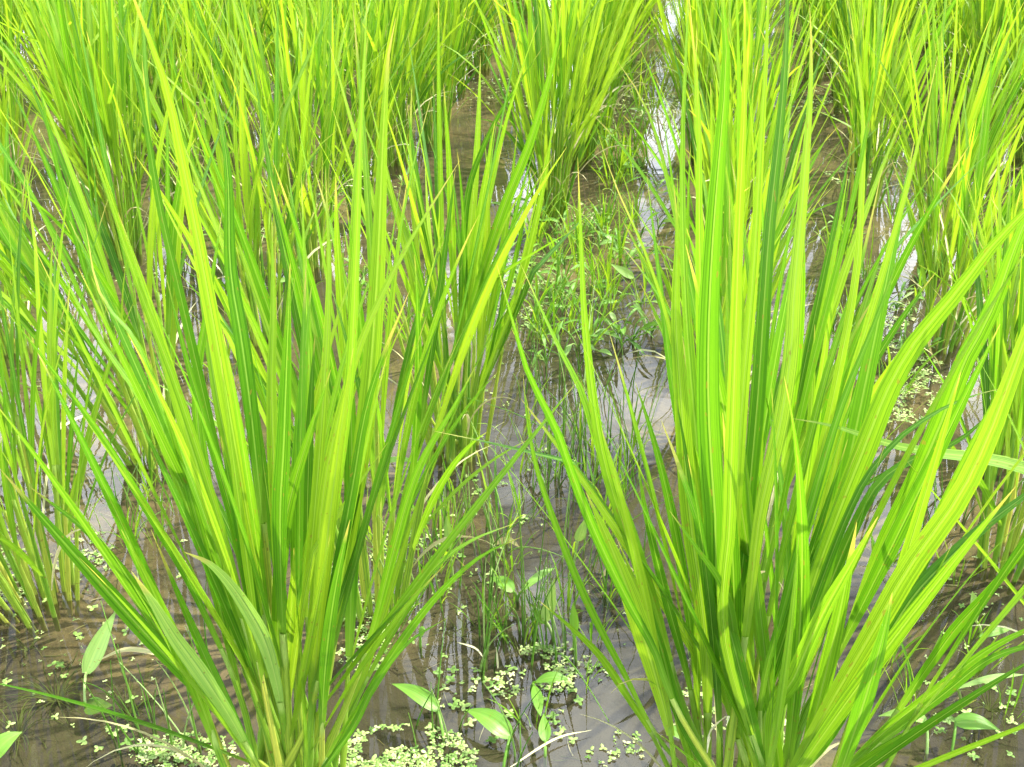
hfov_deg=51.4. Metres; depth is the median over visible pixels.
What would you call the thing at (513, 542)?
dry straw
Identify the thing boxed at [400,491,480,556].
grass tuft
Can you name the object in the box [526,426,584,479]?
grass tuft
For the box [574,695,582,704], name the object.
duckweed
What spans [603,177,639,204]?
leafy weed
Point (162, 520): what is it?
grass tuft
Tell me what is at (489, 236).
rice plant
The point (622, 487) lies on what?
grass tuft
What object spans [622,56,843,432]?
rice plant
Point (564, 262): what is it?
leafy weed
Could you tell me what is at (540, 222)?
grass tuft
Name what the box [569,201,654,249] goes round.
grass tuft
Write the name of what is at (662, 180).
leafy weed
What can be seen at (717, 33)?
rice plant
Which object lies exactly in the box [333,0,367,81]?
rice plant
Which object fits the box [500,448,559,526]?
grass tuft
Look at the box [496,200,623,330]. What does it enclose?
duckweed mat
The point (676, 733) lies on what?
water plantain
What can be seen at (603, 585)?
grass tuft
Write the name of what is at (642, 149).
grass tuft
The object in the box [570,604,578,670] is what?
arrowhead weed
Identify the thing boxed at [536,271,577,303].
leafy weed
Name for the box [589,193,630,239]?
grass tuft
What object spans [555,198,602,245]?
grass tuft
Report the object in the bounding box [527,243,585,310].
grass tuft
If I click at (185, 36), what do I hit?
rice plant
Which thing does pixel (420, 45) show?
rice plant
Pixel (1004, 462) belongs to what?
rice plant
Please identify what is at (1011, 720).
duckweed
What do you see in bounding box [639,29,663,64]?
grass tuft
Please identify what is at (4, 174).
rice plant
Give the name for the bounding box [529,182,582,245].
grass tuft
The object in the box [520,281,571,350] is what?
grass tuft
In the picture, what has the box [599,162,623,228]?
grass tuft
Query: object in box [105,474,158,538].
grass tuft
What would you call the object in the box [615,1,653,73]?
rice plant
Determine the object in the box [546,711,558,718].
duckweed
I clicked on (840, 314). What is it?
leafy weed
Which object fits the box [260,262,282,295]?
grass tuft
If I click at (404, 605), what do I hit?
grass tuft
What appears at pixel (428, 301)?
grass tuft
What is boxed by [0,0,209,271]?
rice plant
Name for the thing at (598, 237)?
leafy weed
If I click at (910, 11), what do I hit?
rice plant
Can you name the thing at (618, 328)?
leafy weed
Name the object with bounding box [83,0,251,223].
rice plant
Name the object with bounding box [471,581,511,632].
grass tuft
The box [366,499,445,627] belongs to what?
sedge tuft
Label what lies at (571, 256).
leafy weed
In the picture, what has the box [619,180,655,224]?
grass tuft
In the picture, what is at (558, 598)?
grass tuft
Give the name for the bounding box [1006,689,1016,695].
duckweed
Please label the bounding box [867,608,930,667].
grass tuft
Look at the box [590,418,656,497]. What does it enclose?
grass tuft
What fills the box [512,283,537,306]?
leafy weed
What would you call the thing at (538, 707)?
grass tuft
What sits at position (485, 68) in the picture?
rice plant
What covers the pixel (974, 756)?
duckweed
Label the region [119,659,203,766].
sedge tuft
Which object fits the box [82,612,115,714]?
arrowhead weed
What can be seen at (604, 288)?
leafy weed
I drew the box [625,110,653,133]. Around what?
leafy weed
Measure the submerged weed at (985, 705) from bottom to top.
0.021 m
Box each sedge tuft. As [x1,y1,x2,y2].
[81,602,157,766]
[91,452,165,578]
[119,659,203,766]
[186,578,227,656]
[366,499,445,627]
[408,619,471,763]
[410,445,489,541]
[451,392,562,574]
[453,366,620,494]
[458,497,547,651]
[478,560,528,698]
[479,503,566,680]
[483,683,542,766]
[513,284,627,415]
[516,402,597,511]
[517,560,608,721]
[535,366,666,515]
[546,334,643,444]
[560,454,678,584]
[597,499,649,612]
[922,464,958,529]
[931,451,1023,531]
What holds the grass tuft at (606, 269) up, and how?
on the water
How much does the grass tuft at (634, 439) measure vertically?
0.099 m
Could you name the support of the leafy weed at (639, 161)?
on the water
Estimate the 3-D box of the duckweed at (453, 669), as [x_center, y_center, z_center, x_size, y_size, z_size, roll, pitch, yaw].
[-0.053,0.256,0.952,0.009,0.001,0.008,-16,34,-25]
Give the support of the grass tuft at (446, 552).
on the water
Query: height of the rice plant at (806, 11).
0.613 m
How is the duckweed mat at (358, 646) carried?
on the water
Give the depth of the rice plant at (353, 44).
2.90 m
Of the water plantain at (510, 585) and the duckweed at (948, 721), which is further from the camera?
the water plantain at (510, 585)
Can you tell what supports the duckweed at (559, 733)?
on the water
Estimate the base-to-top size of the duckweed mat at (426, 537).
0.003 m
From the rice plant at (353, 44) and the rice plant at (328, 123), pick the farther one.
the rice plant at (353, 44)
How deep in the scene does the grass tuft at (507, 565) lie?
1.08 m
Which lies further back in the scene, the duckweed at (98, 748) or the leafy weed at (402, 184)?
the leafy weed at (402, 184)
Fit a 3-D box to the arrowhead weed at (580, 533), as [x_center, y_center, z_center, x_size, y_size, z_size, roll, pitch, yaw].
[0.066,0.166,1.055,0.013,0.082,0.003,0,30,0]
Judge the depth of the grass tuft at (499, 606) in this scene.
1.00 m
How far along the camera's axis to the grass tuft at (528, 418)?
1.29 m
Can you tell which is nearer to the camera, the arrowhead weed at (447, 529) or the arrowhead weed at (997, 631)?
the arrowhead weed at (997, 631)
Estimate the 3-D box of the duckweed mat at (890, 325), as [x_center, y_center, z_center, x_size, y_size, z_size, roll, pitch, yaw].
[0.554,-0.124,1.611,0.098,0.003,0.337,4,30,7]
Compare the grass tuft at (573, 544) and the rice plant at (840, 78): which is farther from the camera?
the rice plant at (840, 78)
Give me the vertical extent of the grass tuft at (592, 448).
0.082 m
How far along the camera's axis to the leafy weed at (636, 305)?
1.52 m
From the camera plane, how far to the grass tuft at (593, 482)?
1.16 m
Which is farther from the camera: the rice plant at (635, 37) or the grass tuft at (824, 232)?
the rice plant at (635, 37)
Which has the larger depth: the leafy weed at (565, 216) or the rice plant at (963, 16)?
the rice plant at (963, 16)
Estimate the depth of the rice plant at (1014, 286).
1.20 m
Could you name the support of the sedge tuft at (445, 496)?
on the water
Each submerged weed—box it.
[0,651,106,723]
[0,695,64,757]
[5,634,51,657]
[66,389,95,406]
[86,480,145,508]
[87,671,171,730]
[147,631,212,681]
[433,604,491,650]
[585,589,624,625]
[965,673,1023,729]
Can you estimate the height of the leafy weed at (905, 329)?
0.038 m
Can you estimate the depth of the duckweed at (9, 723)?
0.90 m
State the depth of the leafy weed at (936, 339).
1.45 m
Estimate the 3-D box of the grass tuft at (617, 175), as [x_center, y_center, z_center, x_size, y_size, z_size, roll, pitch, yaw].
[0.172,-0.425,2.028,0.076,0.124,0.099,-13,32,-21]
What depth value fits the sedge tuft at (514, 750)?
0.86 m
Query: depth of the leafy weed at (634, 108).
2.42 m
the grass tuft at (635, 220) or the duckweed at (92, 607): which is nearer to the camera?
the duckweed at (92, 607)
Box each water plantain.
[0,732,21,757]
[364,456,417,493]
[393,684,445,750]
[419,626,424,656]
[465,708,512,766]
[491,568,552,610]
[530,671,567,715]
[538,713,550,766]
[610,263,637,311]
[673,725,679,738]
[879,707,928,762]
[947,713,999,761]
[957,673,1023,714]
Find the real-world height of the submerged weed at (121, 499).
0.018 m
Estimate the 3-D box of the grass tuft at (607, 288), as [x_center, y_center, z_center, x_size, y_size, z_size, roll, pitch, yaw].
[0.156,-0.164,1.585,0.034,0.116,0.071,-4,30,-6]
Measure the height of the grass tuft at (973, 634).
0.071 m
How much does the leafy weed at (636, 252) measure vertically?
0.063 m
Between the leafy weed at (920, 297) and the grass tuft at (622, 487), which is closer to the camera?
the grass tuft at (622, 487)
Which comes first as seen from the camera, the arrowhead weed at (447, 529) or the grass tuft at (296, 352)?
the arrowhead weed at (447, 529)
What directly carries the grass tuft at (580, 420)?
on the water
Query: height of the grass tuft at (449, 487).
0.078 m
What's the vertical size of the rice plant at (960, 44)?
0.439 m
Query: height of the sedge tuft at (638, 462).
0.172 m
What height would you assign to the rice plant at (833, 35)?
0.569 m
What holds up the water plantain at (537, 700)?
on the water
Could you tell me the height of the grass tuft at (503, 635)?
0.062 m
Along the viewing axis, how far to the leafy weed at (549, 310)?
1.53 m
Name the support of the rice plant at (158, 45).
on the water
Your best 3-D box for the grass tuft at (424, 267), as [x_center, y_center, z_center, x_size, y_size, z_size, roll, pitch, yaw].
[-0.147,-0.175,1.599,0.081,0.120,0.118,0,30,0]
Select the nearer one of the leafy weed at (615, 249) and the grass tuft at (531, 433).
the grass tuft at (531, 433)
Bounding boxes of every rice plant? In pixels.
[0,0,19,59]
[0,0,38,132]
[0,0,45,215]
[0,0,155,170]
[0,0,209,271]
[0,0,241,482]
[0,0,576,766]
[0,99,63,367]
[0,141,158,639]
[7,0,80,102]
[33,0,192,155]
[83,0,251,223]
[97,0,192,128]
[98,0,369,359]
[117,0,203,111]
[135,2,566,635]
[141,0,244,101]
[142,0,424,280]
[153,0,281,166]
[157,0,232,86]
[159,0,270,148]
[203,0,273,63]
[233,0,359,135]
[256,0,283,49]
[264,0,446,220]
[267,0,600,477]
[283,0,376,99]
[293,0,481,175]
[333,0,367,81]
[341,0,374,69]
[374,0,497,151]
[401,0,507,100]
[402,0,491,129]
[429,0,489,85]
[431,0,1023,766]
[443,0,645,229]
[459,0,511,77]
[478,1,518,50]
[500,0,671,170]
[502,0,524,30]
[522,1,534,20]
[549,0,677,135]
[594,0,887,329]
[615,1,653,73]
[618,0,664,84]
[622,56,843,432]
[624,83,973,627]
[639,0,649,21]
[641,0,801,169]
[655,0,803,89]
[665,0,843,215]
[676,0,755,84]
[682,14,804,226]
[703,0,782,76]
[778,0,883,96]
[791,0,846,85]
[794,0,951,170]
[796,0,846,76]
[796,0,910,116]
[797,357,1023,634]
[802,0,818,32]
[806,0,965,217]
[808,0,949,121]
[867,0,1023,282]
[878,47,1023,365]
[901,0,924,30]
[909,149,1023,594]
[915,0,937,51]
[921,0,974,85]
[923,76,1023,475]
[926,0,1022,101]
[928,0,985,66]
[930,0,947,59]
[938,0,1013,113]
[944,0,1023,128]
[977,0,1023,169]
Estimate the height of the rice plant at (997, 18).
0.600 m
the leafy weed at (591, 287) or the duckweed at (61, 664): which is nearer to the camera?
the duckweed at (61, 664)
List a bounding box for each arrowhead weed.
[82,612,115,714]
[444,516,454,587]
[533,578,555,645]
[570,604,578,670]
[571,521,585,582]
[970,592,1011,647]
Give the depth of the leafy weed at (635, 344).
1.48 m
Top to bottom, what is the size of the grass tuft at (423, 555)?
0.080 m
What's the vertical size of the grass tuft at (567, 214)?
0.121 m
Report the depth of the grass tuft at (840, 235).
1.80 m
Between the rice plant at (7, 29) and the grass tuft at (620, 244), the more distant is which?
the rice plant at (7, 29)
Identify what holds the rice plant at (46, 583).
on the water
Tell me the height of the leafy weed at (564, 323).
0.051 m
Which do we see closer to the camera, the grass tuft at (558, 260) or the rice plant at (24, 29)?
the grass tuft at (558, 260)
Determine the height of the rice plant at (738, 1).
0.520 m
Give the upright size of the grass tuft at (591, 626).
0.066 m
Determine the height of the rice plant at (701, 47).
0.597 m
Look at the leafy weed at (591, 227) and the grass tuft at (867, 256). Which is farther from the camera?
the leafy weed at (591, 227)
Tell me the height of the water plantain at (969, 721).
0.032 m
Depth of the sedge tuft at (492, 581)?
1.02 m
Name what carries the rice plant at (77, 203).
on the water
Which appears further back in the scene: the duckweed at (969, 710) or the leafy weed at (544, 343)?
the leafy weed at (544, 343)
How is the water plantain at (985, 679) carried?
on the water
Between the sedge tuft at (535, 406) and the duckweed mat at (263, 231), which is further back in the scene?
the duckweed mat at (263, 231)
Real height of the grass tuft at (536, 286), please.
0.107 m
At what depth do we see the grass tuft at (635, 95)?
2.50 m
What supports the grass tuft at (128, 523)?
on the water
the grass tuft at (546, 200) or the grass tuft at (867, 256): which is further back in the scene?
the grass tuft at (546, 200)
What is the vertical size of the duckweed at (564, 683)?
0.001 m
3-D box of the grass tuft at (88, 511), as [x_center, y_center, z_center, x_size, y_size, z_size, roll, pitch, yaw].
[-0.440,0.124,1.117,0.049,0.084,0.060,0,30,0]
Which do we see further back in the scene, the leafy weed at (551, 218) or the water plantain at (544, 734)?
the leafy weed at (551, 218)
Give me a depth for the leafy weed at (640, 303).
1.60 m
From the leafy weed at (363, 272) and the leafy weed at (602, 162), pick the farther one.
the leafy weed at (602, 162)
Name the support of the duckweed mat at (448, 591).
on the water
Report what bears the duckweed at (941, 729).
on the water
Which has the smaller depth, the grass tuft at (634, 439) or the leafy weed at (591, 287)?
the grass tuft at (634, 439)
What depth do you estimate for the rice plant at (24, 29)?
2.54 m
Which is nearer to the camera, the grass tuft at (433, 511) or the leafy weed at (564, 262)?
the grass tuft at (433, 511)
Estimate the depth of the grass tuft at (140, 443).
1.25 m
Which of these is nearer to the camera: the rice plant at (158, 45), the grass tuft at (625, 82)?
the rice plant at (158, 45)
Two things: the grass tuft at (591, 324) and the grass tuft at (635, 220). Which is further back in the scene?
the grass tuft at (635, 220)
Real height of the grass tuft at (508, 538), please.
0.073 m
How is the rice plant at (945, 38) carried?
on the water
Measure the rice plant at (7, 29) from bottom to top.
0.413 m
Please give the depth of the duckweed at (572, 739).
0.88 m
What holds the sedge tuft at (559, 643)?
on the water
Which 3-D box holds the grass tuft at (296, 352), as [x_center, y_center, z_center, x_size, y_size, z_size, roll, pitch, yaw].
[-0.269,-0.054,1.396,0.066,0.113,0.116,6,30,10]
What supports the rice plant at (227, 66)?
on the water
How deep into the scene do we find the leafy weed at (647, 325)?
1.48 m
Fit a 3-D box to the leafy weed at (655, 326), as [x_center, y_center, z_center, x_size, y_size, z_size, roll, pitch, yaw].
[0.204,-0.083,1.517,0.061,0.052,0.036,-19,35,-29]
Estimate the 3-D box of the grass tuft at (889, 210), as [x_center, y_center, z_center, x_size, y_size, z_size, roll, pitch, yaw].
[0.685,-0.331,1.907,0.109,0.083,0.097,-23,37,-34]
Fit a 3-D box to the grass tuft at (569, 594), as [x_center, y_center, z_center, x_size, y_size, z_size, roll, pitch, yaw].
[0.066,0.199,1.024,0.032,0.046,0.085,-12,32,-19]
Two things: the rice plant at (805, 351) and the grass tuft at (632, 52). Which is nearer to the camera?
the rice plant at (805, 351)
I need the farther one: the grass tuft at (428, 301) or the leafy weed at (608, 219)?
the leafy weed at (608, 219)
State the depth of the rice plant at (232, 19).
2.83 m
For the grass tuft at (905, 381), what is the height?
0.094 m
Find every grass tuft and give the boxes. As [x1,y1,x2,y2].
[50,466,84,508]
[65,487,102,537]
[100,507,148,553]
[101,430,153,467]
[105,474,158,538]
[119,470,174,549]
[129,426,160,500]
[135,470,211,518]
[137,429,156,452]
[203,341,236,374]
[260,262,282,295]
[291,310,323,371]
[296,226,364,283]
[323,245,401,309]
[343,191,391,226]
[361,289,410,349]
[364,295,409,343]
[365,482,402,545]
[367,527,442,570]
[391,234,434,289]
[393,564,422,622]
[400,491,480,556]
[410,491,482,572]
[410,526,430,579]
[411,278,451,333]
[412,471,455,535]
[419,542,465,607]
[429,431,474,512]
[433,477,477,525]
[449,549,521,633]
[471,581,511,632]
[477,442,530,531]
[478,375,563,442]
[481,600,536,652]
[486,560,529,621]
[487,532,535,571]
[487,668,559,729]
[496,436,565,478]
[497,394,583,467]
[499,277,575,338]
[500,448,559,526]
[503,282,553,345]
[505,501,533,547]
[507,246,572,307]
[509,178,572,217]
[511,202,578,264]
[513,274,572,345]
[518,189,564,250]
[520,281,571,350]
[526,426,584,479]
[526,577,570,620]
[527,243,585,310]
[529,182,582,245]
[529,260,594,335]
[530,185,585,242]
[538,517,605,558]
[548,530,585,579]
[550,553,591,616]
[551,204,596,275]
[552,371,605,443]
[554,432,621,481]
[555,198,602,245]
[556,217,578,292]
[556,446,635,524]
[559,266,629,351]
[559,284,619,337]
[561,187,608,247]
[561,589,623,645]
[562,545,650,601]
[568,223,628,300]
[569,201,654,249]
[569,210,630,271]
[573,237,619,293]
[578,233,622,278]
[579,236,655,317]
[581,433,662,482]
[584,419,606,468]
[585,652,604,691]
[587,133,632,189]
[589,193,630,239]
[590,103,643,180]
[590,131,641,186]
[590,248,632,309]
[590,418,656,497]
[590,445,634,533]
[592,200,646,265]
[593,225,631,290]
[595,84,643,148]
[595,100,639,163]
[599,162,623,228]
[605,244,630,303]
[605,379,653,465]
[611,128,632,185]
[612,95,661,158]
[612,162,657,226]
[614,239,656,306]
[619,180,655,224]
[623,47,664,98]
[623,54,653,113]
[624,56,643,98]
[625,106,665,165]
[627,32,643,72]
[637,48,675,112]
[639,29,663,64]
[644,0,672,34]
[811,289,906,341]
[812,202,839,254]
[822,220,851,249]
[838,166,883,220]
[839,279,908,332]
[841,214,866,258]
[842,222,903,281]
[867,176,927,223]
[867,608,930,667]
[871,535,900,568]
[878,362,922,395]
[880,336,951,369]
[884,325,948,399]
[885,648,963,724]
[893,624,946,703]
[900,250,938,302]
[922,527,1004,591]
[954,601,991,647]
[964,636,1023,677]
[997,666,1023,725]
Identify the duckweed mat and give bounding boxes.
[0,519,114,616]
[2,331,1022,739]
[60,180,431,285]
[129,722,478,766]
[335,533,404,670]
[347,67,894,185]
[408,514,443,550]
[485,641,608,698]
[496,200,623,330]
[585,671,785,765]
[849,259,916,352]
[875,356,946,422]
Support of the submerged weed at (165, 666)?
on the mud ground
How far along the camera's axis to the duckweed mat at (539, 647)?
0.95 m
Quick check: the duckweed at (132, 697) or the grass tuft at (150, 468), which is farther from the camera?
the grass tuft at (150, 468)
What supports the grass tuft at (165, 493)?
on the water
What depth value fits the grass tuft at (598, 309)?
1.54 m
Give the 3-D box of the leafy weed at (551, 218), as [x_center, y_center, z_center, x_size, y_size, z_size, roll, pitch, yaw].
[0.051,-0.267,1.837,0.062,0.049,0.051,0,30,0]
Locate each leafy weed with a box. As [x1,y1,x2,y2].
[344,258,367,285]
[359,272,367,290]
[393,167,408,192]
[492,199,520,217]
[506,262,536,282]
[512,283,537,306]
[513,219,527,250]
[516,269,586,301]
[518,243,541,266]
[523,299,568,332]
[524,313,576,347]
[525,217,558,233]
[525,224,561,255]
[527,321,562,373]
[534,327,581,367]
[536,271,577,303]
[539,258,579,285]
[546,214,573,242]
[547,255,576,271]
[554,247,578,268]
[555,210,575,245]
[555,323,599,360]
[556,282,590,320]
[568,297,617,319]
[579,262,624,296]
[583,230,621,256]
[584,219,608,241]
[585,272,609,298]
[589,163,633,188]
[590,317,618,344]
[590,328,611,355]
[592,154,612,174]
[593,205,610,233]
[595,283,617,311]
[596,310,621,349]
[599,228,621,265]
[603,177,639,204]
[603,317,644,354]
[604,130,619,150]
[608,247,635,266]
[608,307,638,336]
[610,317,656,350]
[612,217,629,257]
[615,242,649,267]
[619,162,643,183]
[619,291,656,307]
[621,238,672,266]
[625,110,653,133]
[626,212,659,237]
[629,106,654,122]
[629,149,654,169]
[630,302,670,339]
[637,308,660,341]
[642,172,675,189]
[647,178,678,200]
[652,209,673,235]
[821,215,836,234]
[832,306,841,332]
[865,266,880,279]
[888,282,918,315]
[891,290,923,322]
[893,320,911,342]
[904,337,940,361]
[905,267,930,300]
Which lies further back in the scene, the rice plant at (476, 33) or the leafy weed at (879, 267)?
the rice plant at (476, 33)
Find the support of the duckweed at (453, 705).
on the water
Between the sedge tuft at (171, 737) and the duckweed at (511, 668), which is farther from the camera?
the duckweed at (511, 668)
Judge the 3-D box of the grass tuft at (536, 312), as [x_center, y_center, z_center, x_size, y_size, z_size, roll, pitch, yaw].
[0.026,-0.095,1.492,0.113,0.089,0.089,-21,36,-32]
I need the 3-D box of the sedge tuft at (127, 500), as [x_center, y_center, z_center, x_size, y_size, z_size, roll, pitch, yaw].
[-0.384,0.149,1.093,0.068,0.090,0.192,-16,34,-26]
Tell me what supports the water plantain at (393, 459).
on the water
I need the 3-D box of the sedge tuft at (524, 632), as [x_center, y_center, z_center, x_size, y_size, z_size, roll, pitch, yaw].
[0.010,0.186,0.954,0.066,0.164,0.075,-15,33,-24]
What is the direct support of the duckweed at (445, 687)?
on the water
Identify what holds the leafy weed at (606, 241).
on the water
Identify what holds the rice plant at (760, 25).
on the water
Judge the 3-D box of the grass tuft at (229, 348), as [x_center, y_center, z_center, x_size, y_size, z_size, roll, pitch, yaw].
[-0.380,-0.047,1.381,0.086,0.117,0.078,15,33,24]
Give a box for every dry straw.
[102,647,153,658]
[458,642,484,659]
[494,537,518,546]
[496,648,498,674]
[511,730,589,766]
[707,716,729,751]
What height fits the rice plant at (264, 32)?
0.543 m
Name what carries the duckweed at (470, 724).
on the water
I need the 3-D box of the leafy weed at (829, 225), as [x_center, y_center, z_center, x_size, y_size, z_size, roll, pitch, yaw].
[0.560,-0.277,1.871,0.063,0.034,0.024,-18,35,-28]
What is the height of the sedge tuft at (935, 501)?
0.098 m
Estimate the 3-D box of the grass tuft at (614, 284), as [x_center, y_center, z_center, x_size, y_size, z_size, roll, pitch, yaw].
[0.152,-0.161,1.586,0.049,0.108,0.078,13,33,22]
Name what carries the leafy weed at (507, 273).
on the water
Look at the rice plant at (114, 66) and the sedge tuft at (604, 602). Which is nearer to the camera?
the sedge tuft at (604, 602)
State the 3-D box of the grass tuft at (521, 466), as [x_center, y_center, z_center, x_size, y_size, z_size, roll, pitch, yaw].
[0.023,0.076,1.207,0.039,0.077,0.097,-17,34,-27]
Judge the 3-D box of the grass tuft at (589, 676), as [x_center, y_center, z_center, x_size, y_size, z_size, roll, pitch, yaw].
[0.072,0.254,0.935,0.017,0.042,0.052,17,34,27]
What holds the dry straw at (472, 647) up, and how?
on the water
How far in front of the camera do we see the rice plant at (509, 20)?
3.37 m
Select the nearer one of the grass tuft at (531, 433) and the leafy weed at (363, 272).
the grass tuft at (531, 433)
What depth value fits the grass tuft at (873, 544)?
1.08 m
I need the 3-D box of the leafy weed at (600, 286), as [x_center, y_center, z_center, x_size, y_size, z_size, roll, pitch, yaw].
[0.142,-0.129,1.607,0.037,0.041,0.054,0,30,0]
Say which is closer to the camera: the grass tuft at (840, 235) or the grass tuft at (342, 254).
the grass tuft at (342, 254)
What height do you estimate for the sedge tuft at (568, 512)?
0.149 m
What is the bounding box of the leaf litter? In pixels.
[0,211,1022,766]
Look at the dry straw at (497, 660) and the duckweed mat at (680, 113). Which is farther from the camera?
the duckweed mat at (680, 113)
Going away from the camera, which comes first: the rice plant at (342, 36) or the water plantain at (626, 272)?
the water plantain at (626, 272)
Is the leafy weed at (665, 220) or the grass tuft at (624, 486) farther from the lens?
the leafy weed at (665, 220)
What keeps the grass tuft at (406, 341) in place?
on the water
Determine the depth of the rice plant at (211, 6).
2.60 m
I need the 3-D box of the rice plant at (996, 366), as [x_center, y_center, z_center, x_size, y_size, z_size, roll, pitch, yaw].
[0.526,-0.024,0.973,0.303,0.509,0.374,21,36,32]
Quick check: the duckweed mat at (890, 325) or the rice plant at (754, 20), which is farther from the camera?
the rice plant at (754, 20)
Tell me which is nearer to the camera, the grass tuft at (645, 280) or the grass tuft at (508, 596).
the grass tuft at (508, 596)
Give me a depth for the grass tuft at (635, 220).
1.89 m
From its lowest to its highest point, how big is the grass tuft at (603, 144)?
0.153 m
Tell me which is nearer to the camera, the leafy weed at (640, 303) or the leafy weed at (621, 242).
the leafy weed at (640, 303)
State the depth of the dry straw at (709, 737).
0.66 m
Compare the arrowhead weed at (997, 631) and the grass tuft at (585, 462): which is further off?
the grass tuft at (585, 462)
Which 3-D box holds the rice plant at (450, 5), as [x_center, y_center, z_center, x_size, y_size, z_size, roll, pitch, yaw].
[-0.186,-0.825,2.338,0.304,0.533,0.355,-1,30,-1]
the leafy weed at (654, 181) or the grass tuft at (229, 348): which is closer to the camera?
the grass tuft at (229, 348)
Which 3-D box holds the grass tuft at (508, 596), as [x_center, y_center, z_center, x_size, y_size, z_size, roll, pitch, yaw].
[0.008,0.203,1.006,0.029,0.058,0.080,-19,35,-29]
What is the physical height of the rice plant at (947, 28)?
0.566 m
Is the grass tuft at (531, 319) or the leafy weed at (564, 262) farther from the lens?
the leafy weed at (564, 262)
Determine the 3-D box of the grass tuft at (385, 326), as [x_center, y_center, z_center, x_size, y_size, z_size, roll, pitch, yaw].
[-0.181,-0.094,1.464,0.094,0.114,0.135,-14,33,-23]
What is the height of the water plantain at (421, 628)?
0.033 m
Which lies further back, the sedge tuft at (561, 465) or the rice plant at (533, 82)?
the rice plant at (533, 82)
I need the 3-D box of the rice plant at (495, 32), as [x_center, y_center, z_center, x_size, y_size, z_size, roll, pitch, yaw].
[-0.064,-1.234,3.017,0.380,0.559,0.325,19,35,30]
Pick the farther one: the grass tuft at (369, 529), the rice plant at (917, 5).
the rice plant at (917, 5)
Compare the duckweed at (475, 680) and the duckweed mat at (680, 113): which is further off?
the duckweed mat at (680, 113)
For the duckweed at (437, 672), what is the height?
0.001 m
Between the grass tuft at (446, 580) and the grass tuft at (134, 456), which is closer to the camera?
the grass tuft at (446, 580)
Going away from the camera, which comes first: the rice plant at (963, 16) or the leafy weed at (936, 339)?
the leafy weed at (936, 339)
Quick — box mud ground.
[0,0,1023,766]
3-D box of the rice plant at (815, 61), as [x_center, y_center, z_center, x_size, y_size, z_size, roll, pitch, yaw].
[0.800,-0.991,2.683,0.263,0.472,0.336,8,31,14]
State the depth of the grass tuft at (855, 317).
1.51 m
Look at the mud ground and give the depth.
1.21 m
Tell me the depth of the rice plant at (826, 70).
2.87 m
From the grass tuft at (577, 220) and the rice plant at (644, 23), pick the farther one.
the rice plant at (644, 23)
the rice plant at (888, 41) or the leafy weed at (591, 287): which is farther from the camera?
the rice plant at (888, 41)
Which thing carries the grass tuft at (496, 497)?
on the water
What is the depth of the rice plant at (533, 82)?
1.81 m
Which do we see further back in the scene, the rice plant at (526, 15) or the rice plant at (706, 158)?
the rice plant at (526, 15)
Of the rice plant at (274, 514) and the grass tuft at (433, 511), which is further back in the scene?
the grass tuft at (433, 511)
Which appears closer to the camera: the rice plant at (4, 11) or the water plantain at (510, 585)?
the water plantain at (510, 585)
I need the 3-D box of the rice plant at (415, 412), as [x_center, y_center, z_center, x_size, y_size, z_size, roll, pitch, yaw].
[-0.139,-0.026,0.898,0.367,0.588,0.280,22,36,32]
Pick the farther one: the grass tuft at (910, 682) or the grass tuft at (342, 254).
the grass tuft at (342, 254)
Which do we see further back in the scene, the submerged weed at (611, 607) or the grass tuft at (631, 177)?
the grass tuft at (631, 177)
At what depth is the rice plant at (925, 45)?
3.10 m
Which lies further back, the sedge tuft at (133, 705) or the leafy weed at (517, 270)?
the leafy weed at (517, 270)
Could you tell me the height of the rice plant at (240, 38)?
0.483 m
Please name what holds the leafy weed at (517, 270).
on the water
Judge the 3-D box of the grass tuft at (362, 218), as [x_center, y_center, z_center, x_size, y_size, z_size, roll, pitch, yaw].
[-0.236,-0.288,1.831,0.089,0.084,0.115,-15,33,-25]
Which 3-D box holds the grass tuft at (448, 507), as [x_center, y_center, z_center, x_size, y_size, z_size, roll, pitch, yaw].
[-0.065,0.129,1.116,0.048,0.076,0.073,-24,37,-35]
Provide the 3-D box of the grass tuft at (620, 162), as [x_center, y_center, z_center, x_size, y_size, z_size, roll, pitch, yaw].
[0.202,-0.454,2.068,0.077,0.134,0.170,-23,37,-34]
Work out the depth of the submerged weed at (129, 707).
0.94 m
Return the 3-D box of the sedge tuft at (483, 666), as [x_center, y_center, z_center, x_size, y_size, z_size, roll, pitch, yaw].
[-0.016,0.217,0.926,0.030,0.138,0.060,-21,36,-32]
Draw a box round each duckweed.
[6,721,15,727]
[55,661,64,667]
[73,631,81,637]
[76,736,86,744]
[87,604,97,610]
[94,745,103,751]
[120,737,133,744]
[125,695,137,702]
[433,667,442,676]
[439,683,448,690]
[446,674,454,683]
[447,665,458,672]
[448,701,459,709]
[459,700,470,710]
[463,719,472,725]
[471,676,480,683]
[486,736,498,742]
[505,665,517,670]
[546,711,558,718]
[553,730,562,738]
[560,680,569,686]
[568,736,577,743]
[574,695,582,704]
[935,726,945,732]
[942,718,951,723]
[947,716,955,721]
[961,708,971,712]
[969,751,979,759]
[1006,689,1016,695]
[1006,716,1017,724]
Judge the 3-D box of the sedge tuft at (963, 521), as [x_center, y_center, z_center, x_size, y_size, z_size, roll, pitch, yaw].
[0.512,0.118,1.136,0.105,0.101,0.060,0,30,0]
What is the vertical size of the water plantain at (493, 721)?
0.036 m
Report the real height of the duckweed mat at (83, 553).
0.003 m
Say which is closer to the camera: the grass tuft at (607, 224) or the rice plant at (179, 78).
the grass tuft at (607, 224)
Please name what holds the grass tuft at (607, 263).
on the water
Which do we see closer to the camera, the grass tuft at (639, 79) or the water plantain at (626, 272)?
the water plantain at (626, 272)
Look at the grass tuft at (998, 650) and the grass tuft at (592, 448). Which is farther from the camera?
the grass tuft at (592, 448)

